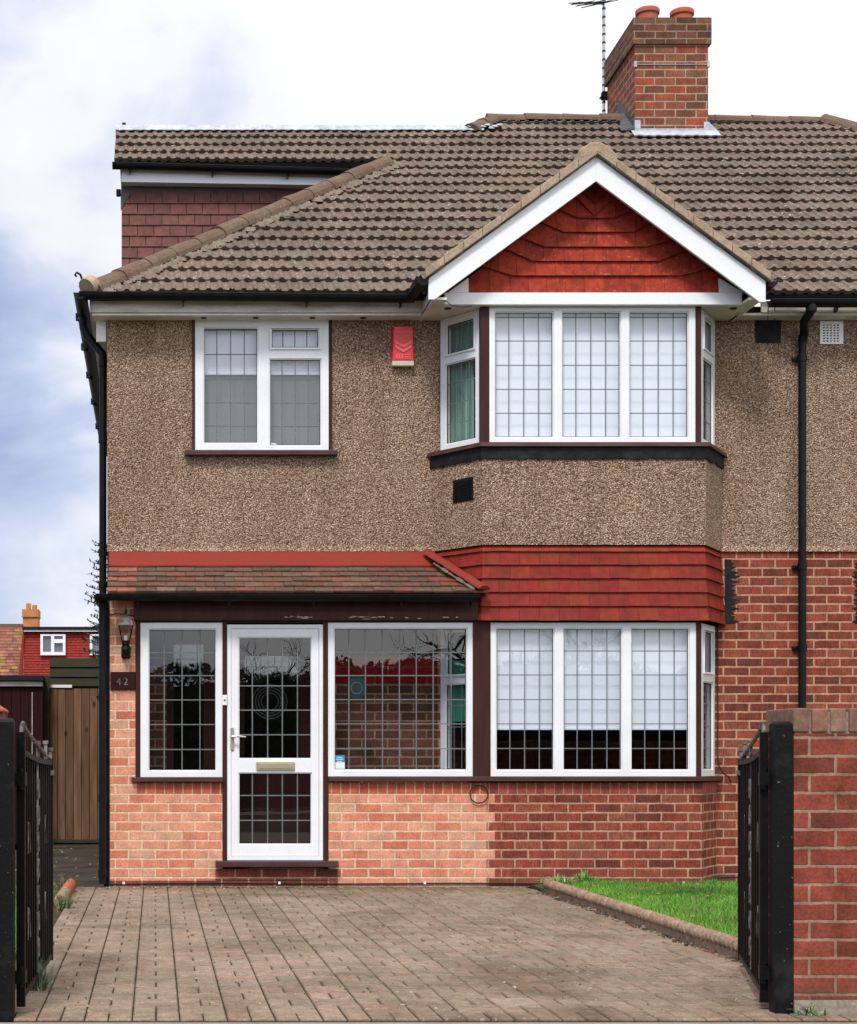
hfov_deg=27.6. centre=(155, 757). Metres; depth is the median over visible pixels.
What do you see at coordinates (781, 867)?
gate post
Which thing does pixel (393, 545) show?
semi detached house
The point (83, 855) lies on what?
side path
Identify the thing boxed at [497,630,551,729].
roller blind
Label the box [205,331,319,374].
roller blind
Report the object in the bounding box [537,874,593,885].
weed
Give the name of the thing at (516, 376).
roller blind
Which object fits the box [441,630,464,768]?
window
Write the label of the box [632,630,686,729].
roller blind
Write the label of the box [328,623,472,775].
window
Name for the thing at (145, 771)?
window
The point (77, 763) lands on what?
side gate
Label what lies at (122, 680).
number board
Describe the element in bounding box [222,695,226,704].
doorbell
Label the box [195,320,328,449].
window
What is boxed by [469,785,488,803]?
wire hoop
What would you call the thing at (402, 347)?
alarm box
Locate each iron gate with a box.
[15,721,54,1006]
[736,722,769,1002]
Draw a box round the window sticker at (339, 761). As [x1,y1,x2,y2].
[335,755,344,768]
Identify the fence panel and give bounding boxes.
[44,658,98,838]
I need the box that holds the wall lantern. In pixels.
[110,607,133,658]
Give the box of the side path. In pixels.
[15,843,107,893]
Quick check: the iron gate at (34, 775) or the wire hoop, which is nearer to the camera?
the iron gate at (34, 775)
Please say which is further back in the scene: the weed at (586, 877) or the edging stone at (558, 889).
the weed at (586, 877)
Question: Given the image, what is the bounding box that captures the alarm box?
[391,327,413,366]
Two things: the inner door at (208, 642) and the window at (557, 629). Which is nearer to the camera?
the window at (557, 629)
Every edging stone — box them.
[54,886,70,913]
[62,879,75,896]
[543,879,575,901]
[570,888,605,911]
[601,897,645,924]
[638,909,688,939]
[682,923,737,956]
[733,941,737,958]
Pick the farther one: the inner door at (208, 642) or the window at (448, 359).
the inner door at (208, 642)
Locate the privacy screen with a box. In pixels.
[205,375,319,444]
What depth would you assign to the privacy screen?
14.96 m
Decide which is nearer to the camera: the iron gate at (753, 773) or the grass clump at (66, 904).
the iron gate at (753, 773)
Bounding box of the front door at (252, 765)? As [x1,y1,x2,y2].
[230,629,318,855]
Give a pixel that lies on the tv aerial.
(604, 96)
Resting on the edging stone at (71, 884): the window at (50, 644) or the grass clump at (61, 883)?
the grass clump at (61, 883)
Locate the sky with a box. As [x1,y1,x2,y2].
[0,0,856,669]
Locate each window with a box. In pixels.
[40,634,65,654]
[90,634,98,654]
[140,623,221,776]
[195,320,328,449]
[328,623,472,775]
[441,309,478,449]
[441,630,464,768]
[489,307,694,441]
[491,623,695,775]
[701,309,714,444]
[701,623,714,775]
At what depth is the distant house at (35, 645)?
63.59 m
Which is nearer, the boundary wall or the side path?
the boundary wall
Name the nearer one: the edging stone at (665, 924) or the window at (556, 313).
the edging stone at (665, 924)
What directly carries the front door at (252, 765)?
in the semi detached house at (393, 545)
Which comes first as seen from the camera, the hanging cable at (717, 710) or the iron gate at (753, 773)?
the iron gate at (753, 773)
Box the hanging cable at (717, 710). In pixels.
[716,624,731,783]
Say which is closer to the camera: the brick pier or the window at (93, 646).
the brick pier
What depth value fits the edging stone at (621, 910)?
11.47 m
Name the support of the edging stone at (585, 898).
on the ground at (54, 911)
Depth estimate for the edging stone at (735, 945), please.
9.21 m
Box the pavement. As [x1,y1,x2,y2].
[0,1022,856,1023]
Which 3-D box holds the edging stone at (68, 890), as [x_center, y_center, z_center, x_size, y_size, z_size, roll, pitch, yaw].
[-0.690,1.100,12.710,0.092,0.221,0.812,0,0,0]
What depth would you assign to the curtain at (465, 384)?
14.74 m
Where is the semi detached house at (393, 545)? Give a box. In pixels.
[73,5,856,886]
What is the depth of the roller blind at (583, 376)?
14.49 m
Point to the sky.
(72, 72)
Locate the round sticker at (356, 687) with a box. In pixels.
[349,676,364,698]
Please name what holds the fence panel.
on the side path
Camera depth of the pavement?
7.08 m
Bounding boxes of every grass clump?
[31,957,61,990]
[53,874,70,890]
[53,888,78,908]
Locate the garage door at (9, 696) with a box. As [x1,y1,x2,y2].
[0,687,42,843]
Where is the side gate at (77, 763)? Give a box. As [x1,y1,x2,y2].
[50,685,98,842]
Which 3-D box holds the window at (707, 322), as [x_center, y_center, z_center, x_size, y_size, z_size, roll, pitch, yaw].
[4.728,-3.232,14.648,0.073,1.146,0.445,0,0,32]
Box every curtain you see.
[451,320,473,441]
[452,660,464,721]
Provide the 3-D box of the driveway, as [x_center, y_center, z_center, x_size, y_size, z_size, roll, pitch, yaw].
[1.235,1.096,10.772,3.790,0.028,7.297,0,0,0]
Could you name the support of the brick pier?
on the ground at (54, 911)
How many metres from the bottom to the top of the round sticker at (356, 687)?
0.192 m
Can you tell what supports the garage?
on the side path
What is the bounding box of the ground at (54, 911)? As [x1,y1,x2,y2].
[15,845,333,969]
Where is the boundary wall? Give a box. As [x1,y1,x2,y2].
[766,708,856,1015]
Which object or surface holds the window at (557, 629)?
in the semi detached house at (393, 545)
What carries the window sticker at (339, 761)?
attached to the semi detached house at (393, 545)
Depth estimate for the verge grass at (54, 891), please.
12.31 m
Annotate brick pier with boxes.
[0,706,8,717]
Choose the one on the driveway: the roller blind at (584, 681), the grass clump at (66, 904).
the grass clump at (66, 904)
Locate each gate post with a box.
[0,718,14,1021]
[769,721,792,1014]
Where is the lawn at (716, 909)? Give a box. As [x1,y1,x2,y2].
[562,879,737,936]
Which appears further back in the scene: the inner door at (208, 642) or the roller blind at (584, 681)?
the inner door at (208, 642)
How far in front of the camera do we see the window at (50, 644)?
63.46 m
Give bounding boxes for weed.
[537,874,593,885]
[570,869,601,882]
[789,1005,825,1015]
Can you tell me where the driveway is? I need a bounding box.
[14,886,856,1020]
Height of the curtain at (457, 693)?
0.530 m
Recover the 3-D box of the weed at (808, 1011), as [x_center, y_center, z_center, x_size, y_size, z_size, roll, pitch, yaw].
[2.780,1.068,7.236,0.188,0.044,0.141,0,0,0]
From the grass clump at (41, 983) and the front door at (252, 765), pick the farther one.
the front door at (252, 765)
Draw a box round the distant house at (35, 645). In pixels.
[0,603,98,675]
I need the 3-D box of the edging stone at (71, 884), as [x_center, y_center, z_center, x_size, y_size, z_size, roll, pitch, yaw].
[-0.690,1.099,13.550,0.091,0.221,0.792,0,0,0]
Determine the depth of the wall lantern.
14.27 m
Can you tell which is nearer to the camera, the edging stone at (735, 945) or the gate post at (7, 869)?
the gate post at (7, 869)
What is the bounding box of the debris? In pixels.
[536,892,743,966]
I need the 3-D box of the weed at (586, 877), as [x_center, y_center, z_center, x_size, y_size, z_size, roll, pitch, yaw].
[3.526,0.986,13.998,0.372,0.168,0.334,0,0,0]
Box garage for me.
[0,676,44,844]
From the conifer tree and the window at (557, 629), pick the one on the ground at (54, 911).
the conifer tree
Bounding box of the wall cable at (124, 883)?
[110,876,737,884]
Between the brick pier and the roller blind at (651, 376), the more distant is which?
the roller blind at (651, 376)
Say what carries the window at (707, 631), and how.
in the semi detached house at (393, 545)
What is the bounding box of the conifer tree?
[80,540,98,657]
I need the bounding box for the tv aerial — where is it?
[569,0,617,112]
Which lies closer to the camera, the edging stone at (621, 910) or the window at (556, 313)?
the edging stone at (621, 910)
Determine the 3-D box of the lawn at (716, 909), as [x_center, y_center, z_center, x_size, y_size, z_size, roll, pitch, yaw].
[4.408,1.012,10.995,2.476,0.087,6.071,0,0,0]
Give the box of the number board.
[110,672,134,689]
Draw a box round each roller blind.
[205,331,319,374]
[496,314,550,435]
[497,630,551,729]
[563,314,617,435]
[564,630,619,729]
[630,314,685,435]
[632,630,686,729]
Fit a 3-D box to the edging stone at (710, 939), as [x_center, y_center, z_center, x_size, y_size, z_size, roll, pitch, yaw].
[3.164,1.092,9.685,0.083,0.235,0.902,0,0,0]
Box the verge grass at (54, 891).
[15,886,58,952]
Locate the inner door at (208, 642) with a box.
[167,636,326,867]
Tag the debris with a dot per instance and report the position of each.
(654, 931)

